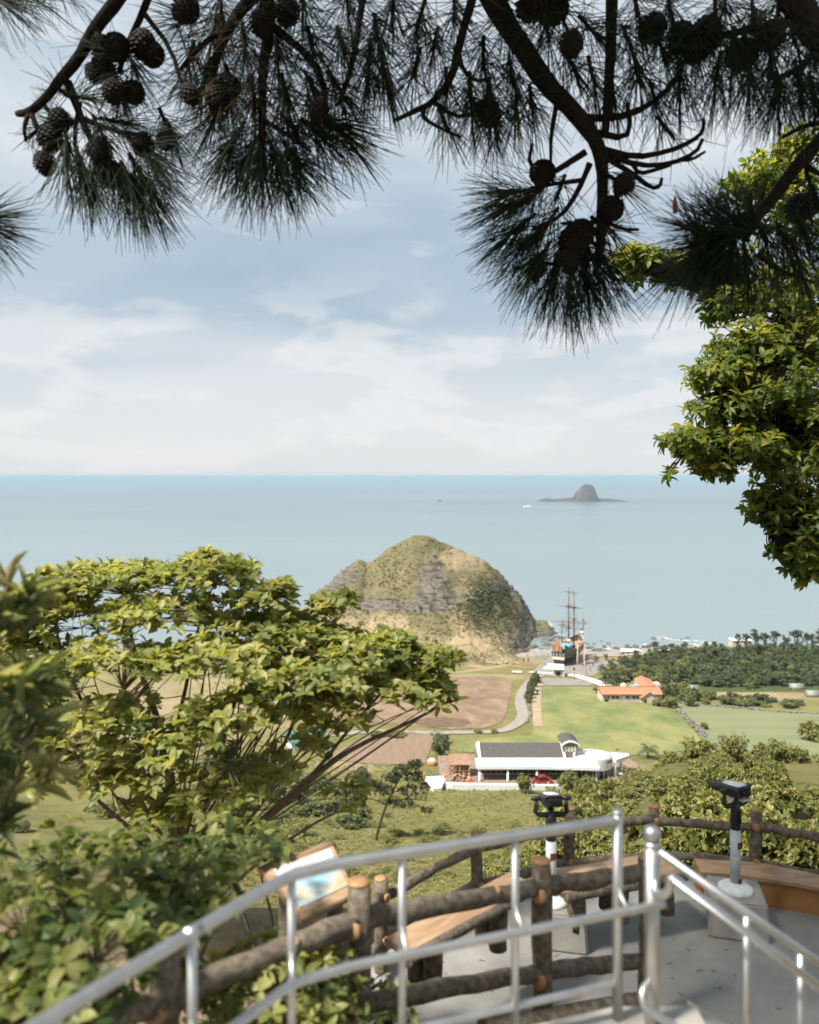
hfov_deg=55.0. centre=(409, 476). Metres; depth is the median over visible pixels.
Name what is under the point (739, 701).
bush
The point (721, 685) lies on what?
bush
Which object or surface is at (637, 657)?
coastal pine
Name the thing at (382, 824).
leafy bush
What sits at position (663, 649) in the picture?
coastal pine
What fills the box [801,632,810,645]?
coastal pine
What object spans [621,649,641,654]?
beach shed
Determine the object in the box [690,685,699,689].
poly tunnel
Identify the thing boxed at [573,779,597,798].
leafy bush
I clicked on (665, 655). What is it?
coastal pine
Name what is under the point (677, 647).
coastal pine
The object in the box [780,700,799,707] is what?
bush
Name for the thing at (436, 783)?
concrete ramp
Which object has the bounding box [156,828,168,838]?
green bush
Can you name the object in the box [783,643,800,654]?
coastal pine
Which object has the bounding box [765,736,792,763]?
leafy bush
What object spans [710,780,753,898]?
coin binoculars
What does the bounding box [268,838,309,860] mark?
leafy bush
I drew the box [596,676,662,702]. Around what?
orange house
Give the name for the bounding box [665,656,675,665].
coastal pine
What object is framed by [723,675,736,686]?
coastal pine
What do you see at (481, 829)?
leafy bush
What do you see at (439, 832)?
leafy bush
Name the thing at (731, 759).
leafy bush
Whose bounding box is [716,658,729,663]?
bush
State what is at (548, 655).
path fence
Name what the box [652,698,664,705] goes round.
bush
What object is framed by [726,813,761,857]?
leafy bush
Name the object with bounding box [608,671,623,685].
coastal pine
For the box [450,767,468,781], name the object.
log pile
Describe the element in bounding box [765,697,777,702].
bush
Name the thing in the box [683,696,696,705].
bush
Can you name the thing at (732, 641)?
beach shed
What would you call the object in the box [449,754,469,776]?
timber pergola
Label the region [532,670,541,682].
bush
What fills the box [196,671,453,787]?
field grass
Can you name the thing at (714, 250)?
pine tree
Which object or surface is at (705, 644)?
coastal pine
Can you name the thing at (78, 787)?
leafy bush
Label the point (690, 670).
bush
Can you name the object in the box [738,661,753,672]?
coastal pine
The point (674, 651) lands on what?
coastal pine
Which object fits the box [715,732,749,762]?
leafy bush
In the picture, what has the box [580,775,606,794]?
leafy bush
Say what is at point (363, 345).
sky
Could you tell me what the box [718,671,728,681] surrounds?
coastal pine
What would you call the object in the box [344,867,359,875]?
leafy bush
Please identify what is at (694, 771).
leafy bush
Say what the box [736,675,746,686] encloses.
coastal pine
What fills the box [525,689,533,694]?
bush
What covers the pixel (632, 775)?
leafy bush
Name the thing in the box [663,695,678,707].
bush
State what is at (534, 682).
bush
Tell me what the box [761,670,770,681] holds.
coastal pine
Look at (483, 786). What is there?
retaining wall
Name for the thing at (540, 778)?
parked car
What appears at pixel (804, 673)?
coastal pine
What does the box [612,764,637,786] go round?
leafy bush
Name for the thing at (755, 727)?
crop field
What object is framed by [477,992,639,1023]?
timber kerb
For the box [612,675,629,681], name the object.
bush
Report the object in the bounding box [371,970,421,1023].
leafy shrub
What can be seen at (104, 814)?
leafy bush
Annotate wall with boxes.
[446,782,564,790]
[524,705,531,722]
[582,648,679,658]
[671,706,707,736]
[677,701,818,713]
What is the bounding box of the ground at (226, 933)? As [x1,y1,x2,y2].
[0,645,818,1023]
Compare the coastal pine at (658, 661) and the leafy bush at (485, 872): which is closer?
the leafy bush at (485, 872)
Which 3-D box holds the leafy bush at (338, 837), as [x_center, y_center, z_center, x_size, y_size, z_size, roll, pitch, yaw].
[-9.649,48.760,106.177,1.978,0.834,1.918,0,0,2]
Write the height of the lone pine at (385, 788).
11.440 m
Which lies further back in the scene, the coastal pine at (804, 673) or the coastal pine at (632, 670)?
the coastal pine at (632, 670)
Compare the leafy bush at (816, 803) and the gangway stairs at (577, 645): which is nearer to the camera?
the leafy bush at (816, 803)
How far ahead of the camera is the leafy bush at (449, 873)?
80.38 m
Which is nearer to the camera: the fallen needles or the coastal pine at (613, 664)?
the fallen needles
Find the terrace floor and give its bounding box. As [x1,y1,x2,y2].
[371,878,818,1023]
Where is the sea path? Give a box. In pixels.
[486,661,532,668]
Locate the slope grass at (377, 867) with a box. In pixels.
[195,787,574,905]
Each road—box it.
[326,674,544,735]
[528,671,609,685]
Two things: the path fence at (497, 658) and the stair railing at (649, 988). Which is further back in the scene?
the path fence at (497, 658)
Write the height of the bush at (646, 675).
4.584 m
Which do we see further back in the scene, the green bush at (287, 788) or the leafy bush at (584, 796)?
the green bush at (287, 788)
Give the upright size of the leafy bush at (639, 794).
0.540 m
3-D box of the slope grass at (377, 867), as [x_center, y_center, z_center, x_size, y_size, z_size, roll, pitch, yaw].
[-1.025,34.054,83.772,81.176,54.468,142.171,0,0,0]
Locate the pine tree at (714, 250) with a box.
[0,0,818,358]
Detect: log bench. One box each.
[384,872,524,983]
[556,856,687,933]
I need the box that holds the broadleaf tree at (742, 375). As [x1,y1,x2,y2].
[602,120,818,590]
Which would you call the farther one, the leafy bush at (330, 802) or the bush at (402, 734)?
the bush at (402, 734)
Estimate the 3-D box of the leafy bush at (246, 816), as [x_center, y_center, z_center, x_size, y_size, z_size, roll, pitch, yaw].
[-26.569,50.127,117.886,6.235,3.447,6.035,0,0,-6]
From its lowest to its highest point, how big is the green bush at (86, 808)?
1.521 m
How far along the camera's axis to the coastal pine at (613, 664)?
309.59 m
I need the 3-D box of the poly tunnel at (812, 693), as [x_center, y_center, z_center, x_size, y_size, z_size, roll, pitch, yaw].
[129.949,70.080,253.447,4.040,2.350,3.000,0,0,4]
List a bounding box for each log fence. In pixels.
[106,852,643,1023]
[342,804,818,980]
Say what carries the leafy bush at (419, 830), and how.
on the ground at (226, 933)
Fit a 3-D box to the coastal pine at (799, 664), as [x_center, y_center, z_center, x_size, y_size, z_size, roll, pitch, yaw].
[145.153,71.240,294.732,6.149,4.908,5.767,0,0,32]
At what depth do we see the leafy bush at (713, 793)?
22.43 m
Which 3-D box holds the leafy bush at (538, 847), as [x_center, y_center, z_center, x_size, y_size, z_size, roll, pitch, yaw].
[3.713,9.533,19.569,1.635,2.318,1.930,0,0,-14]
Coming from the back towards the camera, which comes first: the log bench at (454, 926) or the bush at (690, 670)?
the bush at (690, 670)
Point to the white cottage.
(291, 744)
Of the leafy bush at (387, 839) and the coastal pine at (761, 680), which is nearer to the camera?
the leafy bush at (387, 839)
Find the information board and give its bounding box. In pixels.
[258,841,348,983]
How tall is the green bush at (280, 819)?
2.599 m
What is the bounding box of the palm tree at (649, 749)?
[635,743,660,758]
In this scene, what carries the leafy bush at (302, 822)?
on the ground at (226, 933)
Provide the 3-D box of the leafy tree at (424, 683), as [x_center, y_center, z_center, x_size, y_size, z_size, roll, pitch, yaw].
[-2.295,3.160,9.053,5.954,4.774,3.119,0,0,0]
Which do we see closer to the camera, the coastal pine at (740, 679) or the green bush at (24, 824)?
the green bush at (24, 824)
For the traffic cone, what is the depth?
154.37 m
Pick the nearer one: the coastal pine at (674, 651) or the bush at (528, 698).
the bush at (528, 698)
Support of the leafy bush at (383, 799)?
on the ground at (226, 933)
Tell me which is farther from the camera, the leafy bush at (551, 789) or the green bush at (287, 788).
the green bush at (287, 788)
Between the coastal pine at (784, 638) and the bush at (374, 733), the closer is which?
the bush at (374, 733)
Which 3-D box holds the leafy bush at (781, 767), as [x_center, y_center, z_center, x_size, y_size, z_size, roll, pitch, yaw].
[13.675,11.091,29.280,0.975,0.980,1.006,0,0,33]
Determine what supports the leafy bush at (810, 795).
on the ground at (226, 933)
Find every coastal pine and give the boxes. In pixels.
[596,664,609,673]
[598,671,612,683]
[607,661,617,668]
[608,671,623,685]
[617,655,634,667]
[619,658,632,668]
[627,665,639,673]
[630,653,640,659]
[631,658,641,665]
[640,656,647,663]
[650,641,659,650]
[650,656,663,665]
[651,664,661,673]
[654,646,669,657]
[659,653,667,660]
[660,673,671,684]
[662,684,674,697]
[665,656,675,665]
[667,648,677,655]
[671,644,683,652]
[672,652,687,660]
[680,649,690,654]
[681,642,688,652]
[683,661,696,667]
[686,657,698,664]
[688,665,698,673]
[689,678,700,684]
[694,654,710,661]
[697,666,709,673]
[698,646,713,654]
[699,675,710,685]
[702,641,709,649]
[703,652,715,661]
[705,647,721,658]
[708,667,719,675]
[712,676,725,686]
[716,645,730,653]
[718,663,728,670]
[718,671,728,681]
[719,652,732,664]
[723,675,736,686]
[729,671,739,682]
[734,633,741,648]
[734,644,746,651]
[734,654,743,662]
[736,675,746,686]
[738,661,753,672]
[741,633,750,649]
[744,641,755,651]
[745,675,759,686]
[748,656,765,666]
[749,642,766,654]
[750,629,762,649]
[751,665,767,675]
[754,673,764,684]
[757,676,768,685]
[760,632,770,644]
[761,643,774,651]
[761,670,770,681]
[763,674,776,685]
[764,661,779,671]
[765,673,778,684]
[769,630,780,647]
[769,649,779,659]
[774,654,789,664]
[775,642,787,650]
[775,674,787,685]
[778,661,789,670]
[780,672,790,682]
[782,634,787,648]
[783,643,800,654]
[787,655,797,662]
[788,660,805,668]
[789,630,803,648]
[791,673,801,680]
[792,652,803,659]
[795,657,806,666]
[796,649,806,659]
[797,671,812,679]
[798,645,808,653]
[799,676,811,685]
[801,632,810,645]
[806,643,818,653]
[807,663,815,668]
[809,633,818,644]
[809,677,818,685]
[811,645,818,654]
[814,628,818,642]
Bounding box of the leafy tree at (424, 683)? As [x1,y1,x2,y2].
[0,543,470,902]
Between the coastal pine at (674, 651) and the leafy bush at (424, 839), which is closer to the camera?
the leafy bush at (424, 839)
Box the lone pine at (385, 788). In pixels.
[340,758,433,840]
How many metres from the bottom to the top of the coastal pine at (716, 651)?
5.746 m
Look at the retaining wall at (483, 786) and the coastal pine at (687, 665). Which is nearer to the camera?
the retaining wall at (483, 786)
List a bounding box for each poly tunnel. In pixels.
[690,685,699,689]
[788,683,804,690]
[804,690,818,697]
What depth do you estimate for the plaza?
320.01 m
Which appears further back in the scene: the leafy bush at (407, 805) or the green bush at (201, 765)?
the green bush at (201, 765)
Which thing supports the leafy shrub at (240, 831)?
on the ground at (226, 933)
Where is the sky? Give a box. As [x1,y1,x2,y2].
[0,0,818,476]
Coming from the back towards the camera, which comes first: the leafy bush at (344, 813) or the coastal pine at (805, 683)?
the coastal pine at (805, 683)
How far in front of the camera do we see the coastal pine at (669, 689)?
247.86 m
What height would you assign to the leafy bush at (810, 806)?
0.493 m
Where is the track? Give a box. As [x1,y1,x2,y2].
[532,683,542,725]
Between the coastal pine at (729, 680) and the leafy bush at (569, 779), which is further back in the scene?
the coastal pine at (729, 680)
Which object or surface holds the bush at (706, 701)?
on the ground at (226, 933)
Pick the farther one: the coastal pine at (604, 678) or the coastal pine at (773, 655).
the coastal pine at (773, 655)
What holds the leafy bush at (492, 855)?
on the ground at (226, 933)
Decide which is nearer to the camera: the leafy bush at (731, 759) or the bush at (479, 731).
the leafy bush at (731, 759)
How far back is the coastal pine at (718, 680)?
273.06 m
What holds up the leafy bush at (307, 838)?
on the ground at (226, 933)
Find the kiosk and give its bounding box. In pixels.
[551,664,563,676]
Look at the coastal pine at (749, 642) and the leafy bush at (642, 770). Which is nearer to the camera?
the leafy bush at (642, 770)
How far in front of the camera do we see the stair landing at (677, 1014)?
4.37 m
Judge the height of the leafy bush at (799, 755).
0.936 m
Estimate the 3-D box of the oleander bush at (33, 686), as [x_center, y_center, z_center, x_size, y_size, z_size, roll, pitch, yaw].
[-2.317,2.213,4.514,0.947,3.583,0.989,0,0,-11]
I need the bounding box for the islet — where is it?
[538,484,628,501]
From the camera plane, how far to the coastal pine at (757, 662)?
300.03 m
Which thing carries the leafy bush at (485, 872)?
on the ground at (226, 933)
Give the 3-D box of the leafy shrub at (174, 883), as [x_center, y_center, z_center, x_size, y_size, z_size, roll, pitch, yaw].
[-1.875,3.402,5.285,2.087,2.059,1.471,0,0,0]
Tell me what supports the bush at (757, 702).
on the ground at (226, 933)
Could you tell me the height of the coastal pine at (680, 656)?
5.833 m
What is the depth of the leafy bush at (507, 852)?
93.43 m
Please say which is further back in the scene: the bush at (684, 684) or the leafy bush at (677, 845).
the bush at (684, 684)
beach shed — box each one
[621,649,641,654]
[728,638,751,645]
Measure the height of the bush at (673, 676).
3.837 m
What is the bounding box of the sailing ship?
[551,587,587,663]
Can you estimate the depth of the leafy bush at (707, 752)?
36.20 m
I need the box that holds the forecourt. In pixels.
[438,751,644,788]
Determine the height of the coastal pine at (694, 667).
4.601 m
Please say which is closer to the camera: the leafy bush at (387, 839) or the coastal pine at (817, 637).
the leafy bush at (387, 839)
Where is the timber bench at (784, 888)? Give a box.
[694,858,818,915]
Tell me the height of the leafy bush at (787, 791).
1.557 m
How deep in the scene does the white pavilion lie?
158.32 m
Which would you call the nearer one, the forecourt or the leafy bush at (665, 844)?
the leafy bush at (665, 844)
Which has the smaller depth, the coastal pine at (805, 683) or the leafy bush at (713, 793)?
the leafy bush at (713, 793)
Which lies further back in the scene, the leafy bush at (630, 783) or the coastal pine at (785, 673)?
the coastal pine at (785, 673)
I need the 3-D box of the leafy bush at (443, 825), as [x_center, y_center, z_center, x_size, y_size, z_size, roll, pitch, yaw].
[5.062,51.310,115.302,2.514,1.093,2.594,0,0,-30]
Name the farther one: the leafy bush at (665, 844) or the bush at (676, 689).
the bush at (676, 689)
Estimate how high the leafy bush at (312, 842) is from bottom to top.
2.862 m
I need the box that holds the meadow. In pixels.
[455,686,700,755]
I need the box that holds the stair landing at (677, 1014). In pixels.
[540,1006,704,1023]
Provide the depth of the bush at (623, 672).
285.27 m
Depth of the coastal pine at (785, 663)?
296.15 m
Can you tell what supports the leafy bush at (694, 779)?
on the ground at (226, 933)
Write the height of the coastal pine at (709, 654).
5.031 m
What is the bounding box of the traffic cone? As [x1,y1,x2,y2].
[467,773,471,782]
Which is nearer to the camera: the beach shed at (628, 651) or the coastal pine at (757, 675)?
the coastal pine at (757, 675)
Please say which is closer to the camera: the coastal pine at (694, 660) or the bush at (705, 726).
the bush at (705, 726)
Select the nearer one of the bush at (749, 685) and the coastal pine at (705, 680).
the bush at (749, 685)
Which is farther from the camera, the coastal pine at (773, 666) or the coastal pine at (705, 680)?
the coastal pine at (773, 666)
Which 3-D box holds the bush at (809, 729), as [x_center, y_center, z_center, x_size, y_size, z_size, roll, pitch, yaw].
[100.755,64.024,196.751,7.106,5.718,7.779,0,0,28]
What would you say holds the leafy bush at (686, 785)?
on the ground at (226, 933)
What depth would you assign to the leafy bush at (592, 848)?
15.35 m
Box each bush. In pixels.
[0,550,90,864]
[10,820,30,833]
[74,773,95,792]
[82,804,95,812]
[86,800,120,819]
[140,819,150,826]
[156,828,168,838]
[164,712,188,724]
[198,757,221,774]
[213,799,250,820]
[241,749,277,762]
[244,802,256,811]
[257,802,273,810]
[258,811,285,826]
[267,771,310,803]
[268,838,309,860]
[277,814,312,836]
[278,809,295,821]
[278,823,305,844]
[284,801,304,815]
[299,837,340,856]
[301,801,328,816]
[302,835,334,847]
[309,775,344,795]
[309,791,345,810]
[320,771,334,779]
[321,818,333,824]
[331,813,367,829]
[331,833,344,839]
[334,805,361,820]
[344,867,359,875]
[350,765,368,777]
[356,807,370,818]
[365,871,379,879]
[370,730,383,736]
[372,822,385,827]
[378,796,387,804]
[379,865,392,872]
[382,833,398,844]
[384,812,391,817]
[385,729,406,737]
[385,843,394,848]
[387,795,402,802]
[387,826,404,836]
[391,869,410,879]
[397,831,409,836]
[398,798,416,808]
[413,827,424,833]
[416,834,436,842]
[424,874,436,881]
[428,834,440,840]
[430,827,445,835]
[431,740,449,754]
[433,733,449,742]
[434,821,452,828]
[444,870,455,877]
[456,833,465,838]
[468,825,487,833]
[468,858,504,880]
[473,729,481,733]
[485,863,507,877]
[487,852,498,859]
[491,729,498,733]
[491,859,529,875]
[500,849,510,855]
[501,846,539,868]
[510,822,520,827]
[515,773,533,793]
[521,844,533,865]
[522,818,538,854]
[523,694,532,702]
[525,682,534,692]
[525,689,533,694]
[527,679,537,687]
[529,676,539,683]
[530,805,589,860]
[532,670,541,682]
[535,780,611,831]
[536,793,611,849]
[544,782,560,807]
[556,769,578,792]
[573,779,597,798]
[574,786,596,801]
[577,831,624,857]
[578,828,611,844]
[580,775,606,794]
[589,776,627,805]
[600,843,625,854]
[609,669,630,675]
[611,798,643,813]
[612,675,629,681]
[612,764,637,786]
[612,785,627,799]
[620,787,649,801]
[623,771,650,782]
[623,808,646,840]
[623,838,641,853]
[626,779,636,787]
[628,773,654,789]
[631,826,677,852]
[634,765,653,775]
[638,665,646,671]
[638,806,696,866]
[641,672,654,681]
[642,655,662,661]
[646,769,678,804]
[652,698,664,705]
[654,675,675,682]
[657,750,684,767]
[657,774,705,789]
[658,682,678,695]
[658,772,698,801]
[659,788,719,826]
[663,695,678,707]
[664,781,720,812]
[665,664,686,678]
[666,831,694,869]
[669,673,679,681]
[673,659,690,666]
[678,681,689,688]
[678,686,687,693]
[679,690,689,699]
[679,736,715,762]
[681,759,707,774]
[682,809,774,869]
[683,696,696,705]
[683,767,710,788]
[685,756,707,762]
[686,647,703,651]
[686,666,697,681]
[687,687,699,698]
[697,664,711,671]
[697,692,707,700]
[698,676,712,684]
[698,759,725,791]
[700,697,710,704]
[700,722,708,729]
[701,690,717,699]
[704,751,722,762]
[705,752,734,770]
[705,761,772,817]
[710,680,729,687]
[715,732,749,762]
[715,785,794,818]
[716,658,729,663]
[717,696,733,703]
[719,804,746,819]
[721,795,781,824]
[722,754,736,763]
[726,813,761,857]
[727,690,739,697]
[728,801,818,868]
[734,698,748,706]
[735,751,768,776]
[743,702,753,706]
[744,683,754,688]
[748,741,770,759]
[749,699,769,705]
[753,692,769,700]
[760,702,772,707]
[762,759,789,780]
[762,767,806,814]
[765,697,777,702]
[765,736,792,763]
[779,698,797,704]
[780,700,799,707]
[786,746,811,763]
[787,665,796,672]
[793,781,818,810]
[795,699,804,705]
[797,719,818,742]
[803,801,816,813]
[811,753,818,762]
[811,807,818,825]
[811,812,818,825]
[813,799,818,810]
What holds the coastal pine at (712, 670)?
on the ground at (226, 933)
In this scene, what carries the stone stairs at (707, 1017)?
on the ground at (226, 933)
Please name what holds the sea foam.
on the sea
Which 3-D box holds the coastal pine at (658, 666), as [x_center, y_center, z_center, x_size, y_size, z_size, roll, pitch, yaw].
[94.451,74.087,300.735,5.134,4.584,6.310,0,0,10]
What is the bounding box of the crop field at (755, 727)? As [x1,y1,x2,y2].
[677,703,818,755]
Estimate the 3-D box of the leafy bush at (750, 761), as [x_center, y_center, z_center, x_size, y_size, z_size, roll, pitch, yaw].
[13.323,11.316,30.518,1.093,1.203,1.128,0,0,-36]
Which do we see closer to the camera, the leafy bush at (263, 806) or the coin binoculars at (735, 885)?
the coin binoculars at (735, 885)
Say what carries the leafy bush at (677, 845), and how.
on the ground at (226, 933)
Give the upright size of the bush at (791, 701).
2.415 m
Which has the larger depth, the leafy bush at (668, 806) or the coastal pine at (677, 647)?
the coastal pine at (677, 647)
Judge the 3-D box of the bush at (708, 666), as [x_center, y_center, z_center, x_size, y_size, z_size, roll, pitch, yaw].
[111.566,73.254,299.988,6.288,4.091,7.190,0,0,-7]
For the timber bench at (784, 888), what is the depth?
9.13 m
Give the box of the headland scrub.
[297,538,540,664]
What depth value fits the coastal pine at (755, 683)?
270.33 m
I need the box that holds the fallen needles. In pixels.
[389,899,792,1014]
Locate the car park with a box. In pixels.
[538,678,593,685]
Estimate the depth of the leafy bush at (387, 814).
125.93 m
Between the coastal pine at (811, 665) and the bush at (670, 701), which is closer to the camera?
the bush at (670, 701)
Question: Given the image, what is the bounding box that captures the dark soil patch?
[415,717,470,726]
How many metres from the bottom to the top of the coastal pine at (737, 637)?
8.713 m
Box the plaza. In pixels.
[534,654,610,676]
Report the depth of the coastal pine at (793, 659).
304.71 m
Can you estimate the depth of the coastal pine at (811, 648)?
327.30 m
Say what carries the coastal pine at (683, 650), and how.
on the ground at (226, 933)
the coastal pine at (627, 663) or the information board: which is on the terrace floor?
the information board
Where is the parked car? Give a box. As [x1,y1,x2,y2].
[530,774,551,783]
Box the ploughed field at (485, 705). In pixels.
[322,675,512,728]
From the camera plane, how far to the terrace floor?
7.99 m
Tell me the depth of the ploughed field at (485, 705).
238.32 m
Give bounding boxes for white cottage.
[284,729,326,750]
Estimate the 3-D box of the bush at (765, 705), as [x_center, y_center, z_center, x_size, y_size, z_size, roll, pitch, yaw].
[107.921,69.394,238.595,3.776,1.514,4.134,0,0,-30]
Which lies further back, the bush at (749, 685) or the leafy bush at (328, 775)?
the bush at (749, 685)
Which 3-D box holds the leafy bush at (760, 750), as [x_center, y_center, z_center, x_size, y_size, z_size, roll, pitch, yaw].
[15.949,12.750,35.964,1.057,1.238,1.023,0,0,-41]
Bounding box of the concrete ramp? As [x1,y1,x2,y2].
[425,776,444,791]
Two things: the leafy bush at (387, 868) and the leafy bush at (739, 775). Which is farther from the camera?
the leafy bush at (387, 868)
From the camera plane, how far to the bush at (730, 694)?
247.59 m
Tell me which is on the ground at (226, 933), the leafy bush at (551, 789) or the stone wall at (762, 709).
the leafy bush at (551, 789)
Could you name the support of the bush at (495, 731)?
on the ground at (226, 933)
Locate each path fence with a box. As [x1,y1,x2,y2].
[454,642,530,668]
[515,653,549,659]
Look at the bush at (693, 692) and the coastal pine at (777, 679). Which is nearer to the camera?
the bush at (693, 692)
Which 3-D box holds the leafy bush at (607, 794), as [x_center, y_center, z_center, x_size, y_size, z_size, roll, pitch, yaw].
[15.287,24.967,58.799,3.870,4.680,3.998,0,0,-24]
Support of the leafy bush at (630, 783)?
on the ground at (226, 933)
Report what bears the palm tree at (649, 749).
on the ground at (226, 933)
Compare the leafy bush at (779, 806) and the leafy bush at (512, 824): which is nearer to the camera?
the leafy bush at (779, 806)
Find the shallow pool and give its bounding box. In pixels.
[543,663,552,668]
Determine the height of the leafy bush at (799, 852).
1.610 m
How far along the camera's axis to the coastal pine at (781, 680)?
273.01 m
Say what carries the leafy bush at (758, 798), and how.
on the ground at (226, 933)
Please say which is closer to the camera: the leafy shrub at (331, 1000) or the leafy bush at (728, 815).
the leafy shrub at (331, 1000)
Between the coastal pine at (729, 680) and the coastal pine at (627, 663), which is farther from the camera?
the coastal pine at (627, 663)
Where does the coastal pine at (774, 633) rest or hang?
on the ground at (226, 933)
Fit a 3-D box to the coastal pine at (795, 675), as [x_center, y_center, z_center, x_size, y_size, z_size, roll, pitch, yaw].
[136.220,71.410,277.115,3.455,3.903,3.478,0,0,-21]
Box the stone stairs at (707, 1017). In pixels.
[687,1000,725,1023]
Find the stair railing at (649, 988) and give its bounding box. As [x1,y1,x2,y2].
[638,824,818,1023]
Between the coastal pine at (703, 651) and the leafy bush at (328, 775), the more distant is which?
the coastal pine at (703, 651)
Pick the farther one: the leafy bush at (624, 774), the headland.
the headland
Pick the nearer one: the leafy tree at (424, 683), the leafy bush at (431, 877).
the leafy tree at (424, 683)
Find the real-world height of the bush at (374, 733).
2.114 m
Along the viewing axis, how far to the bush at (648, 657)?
327.56 m
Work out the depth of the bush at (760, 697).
243.03 m
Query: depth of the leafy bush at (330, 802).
131.35 m
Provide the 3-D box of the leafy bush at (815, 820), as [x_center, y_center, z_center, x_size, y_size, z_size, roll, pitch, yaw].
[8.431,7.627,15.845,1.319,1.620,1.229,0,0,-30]
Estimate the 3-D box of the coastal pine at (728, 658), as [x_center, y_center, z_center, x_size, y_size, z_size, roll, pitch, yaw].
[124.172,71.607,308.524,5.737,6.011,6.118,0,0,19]
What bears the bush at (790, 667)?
on the ground at (226, 933)
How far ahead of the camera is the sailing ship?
330.68 m
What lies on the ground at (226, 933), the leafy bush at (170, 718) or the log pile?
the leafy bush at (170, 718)
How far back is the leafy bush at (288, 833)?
102.05 m
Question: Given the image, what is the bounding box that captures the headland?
[268,535,555,672]
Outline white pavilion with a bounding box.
[475,732,628,780]
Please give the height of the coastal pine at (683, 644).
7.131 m
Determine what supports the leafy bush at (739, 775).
on the ground at (226, 933)
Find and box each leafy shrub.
[0,813,288,1016]
[0,860,180,1023]
[177,811,295,948]
[181,925,370,1023]
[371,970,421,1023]
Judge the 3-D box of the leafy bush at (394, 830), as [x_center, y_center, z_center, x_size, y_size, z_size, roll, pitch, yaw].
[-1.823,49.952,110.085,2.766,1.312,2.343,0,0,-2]
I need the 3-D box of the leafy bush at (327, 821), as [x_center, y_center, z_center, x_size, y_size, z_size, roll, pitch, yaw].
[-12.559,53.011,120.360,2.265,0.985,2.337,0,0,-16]
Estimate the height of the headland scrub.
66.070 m
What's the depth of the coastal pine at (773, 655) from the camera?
313.16 m
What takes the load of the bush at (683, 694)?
on the ground at (226, 933)
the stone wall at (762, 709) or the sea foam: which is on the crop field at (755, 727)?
the stone wall at (762, 709)
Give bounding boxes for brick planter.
[427,758,436,765]
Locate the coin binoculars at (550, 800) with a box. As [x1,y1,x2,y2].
[531,792,571,910]
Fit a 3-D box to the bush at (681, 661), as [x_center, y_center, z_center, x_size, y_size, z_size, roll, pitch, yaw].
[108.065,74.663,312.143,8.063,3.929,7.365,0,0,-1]
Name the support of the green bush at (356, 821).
on the ground at (226, 933)
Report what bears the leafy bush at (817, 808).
on the ground at (226, 933)
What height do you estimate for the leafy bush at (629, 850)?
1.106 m
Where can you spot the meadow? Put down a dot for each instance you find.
(586, 717)
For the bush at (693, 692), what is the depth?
247.03 m
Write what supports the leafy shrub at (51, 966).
on the ground at (226, 933)
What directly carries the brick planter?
on the ground at (226, 933)
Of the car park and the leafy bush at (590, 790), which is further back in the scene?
the car park
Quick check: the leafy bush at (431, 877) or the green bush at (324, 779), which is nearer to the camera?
the leafy bush at (431, 877)
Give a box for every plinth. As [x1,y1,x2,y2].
[530,900,587,954]
[703,875,770,943]
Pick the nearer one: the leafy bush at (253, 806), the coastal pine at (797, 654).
the leafy bush at (253, 806)
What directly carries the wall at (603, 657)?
on the ground at (226, 933)
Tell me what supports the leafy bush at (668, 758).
on the ground at (226, 933)
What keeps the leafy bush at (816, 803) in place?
on the ground at (226, 933)
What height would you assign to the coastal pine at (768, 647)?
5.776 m
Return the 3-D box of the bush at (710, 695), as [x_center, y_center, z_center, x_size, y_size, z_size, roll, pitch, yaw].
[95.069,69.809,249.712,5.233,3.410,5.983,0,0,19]
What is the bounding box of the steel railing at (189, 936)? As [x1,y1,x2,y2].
[25,808,666,1023]
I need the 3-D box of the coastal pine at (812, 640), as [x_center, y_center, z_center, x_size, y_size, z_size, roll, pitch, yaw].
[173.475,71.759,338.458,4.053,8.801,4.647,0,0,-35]
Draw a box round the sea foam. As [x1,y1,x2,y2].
[547,507,710,648]
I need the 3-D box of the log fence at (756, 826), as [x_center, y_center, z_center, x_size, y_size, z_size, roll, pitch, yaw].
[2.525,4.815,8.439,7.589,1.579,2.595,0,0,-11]
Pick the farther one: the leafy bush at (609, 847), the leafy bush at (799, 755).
the leafy bush at (799, 755)
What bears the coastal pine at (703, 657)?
on the ground at (226, 933)
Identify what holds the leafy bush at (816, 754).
on the ground at (226, 933)
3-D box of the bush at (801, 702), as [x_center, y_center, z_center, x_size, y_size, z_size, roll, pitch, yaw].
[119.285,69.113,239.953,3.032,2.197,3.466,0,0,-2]
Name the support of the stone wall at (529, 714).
on the ground at (226, 933)
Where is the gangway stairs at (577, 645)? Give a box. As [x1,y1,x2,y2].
[571,641,584,664]
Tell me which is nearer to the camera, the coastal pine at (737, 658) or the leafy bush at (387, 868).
the leafy bush at (387, 868)
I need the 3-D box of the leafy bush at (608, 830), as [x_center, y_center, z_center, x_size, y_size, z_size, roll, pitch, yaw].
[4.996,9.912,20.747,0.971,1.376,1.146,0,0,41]
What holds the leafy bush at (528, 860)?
on the ground at (226, 933)
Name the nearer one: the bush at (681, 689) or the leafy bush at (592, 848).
the leafy bush at (592, 848)
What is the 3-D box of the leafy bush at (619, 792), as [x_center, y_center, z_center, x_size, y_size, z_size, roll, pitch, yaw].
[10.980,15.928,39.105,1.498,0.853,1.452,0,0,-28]
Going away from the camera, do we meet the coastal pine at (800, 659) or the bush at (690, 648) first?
the coastal pine at (800, 659)
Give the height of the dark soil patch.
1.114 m
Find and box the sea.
[0,477,818,648]

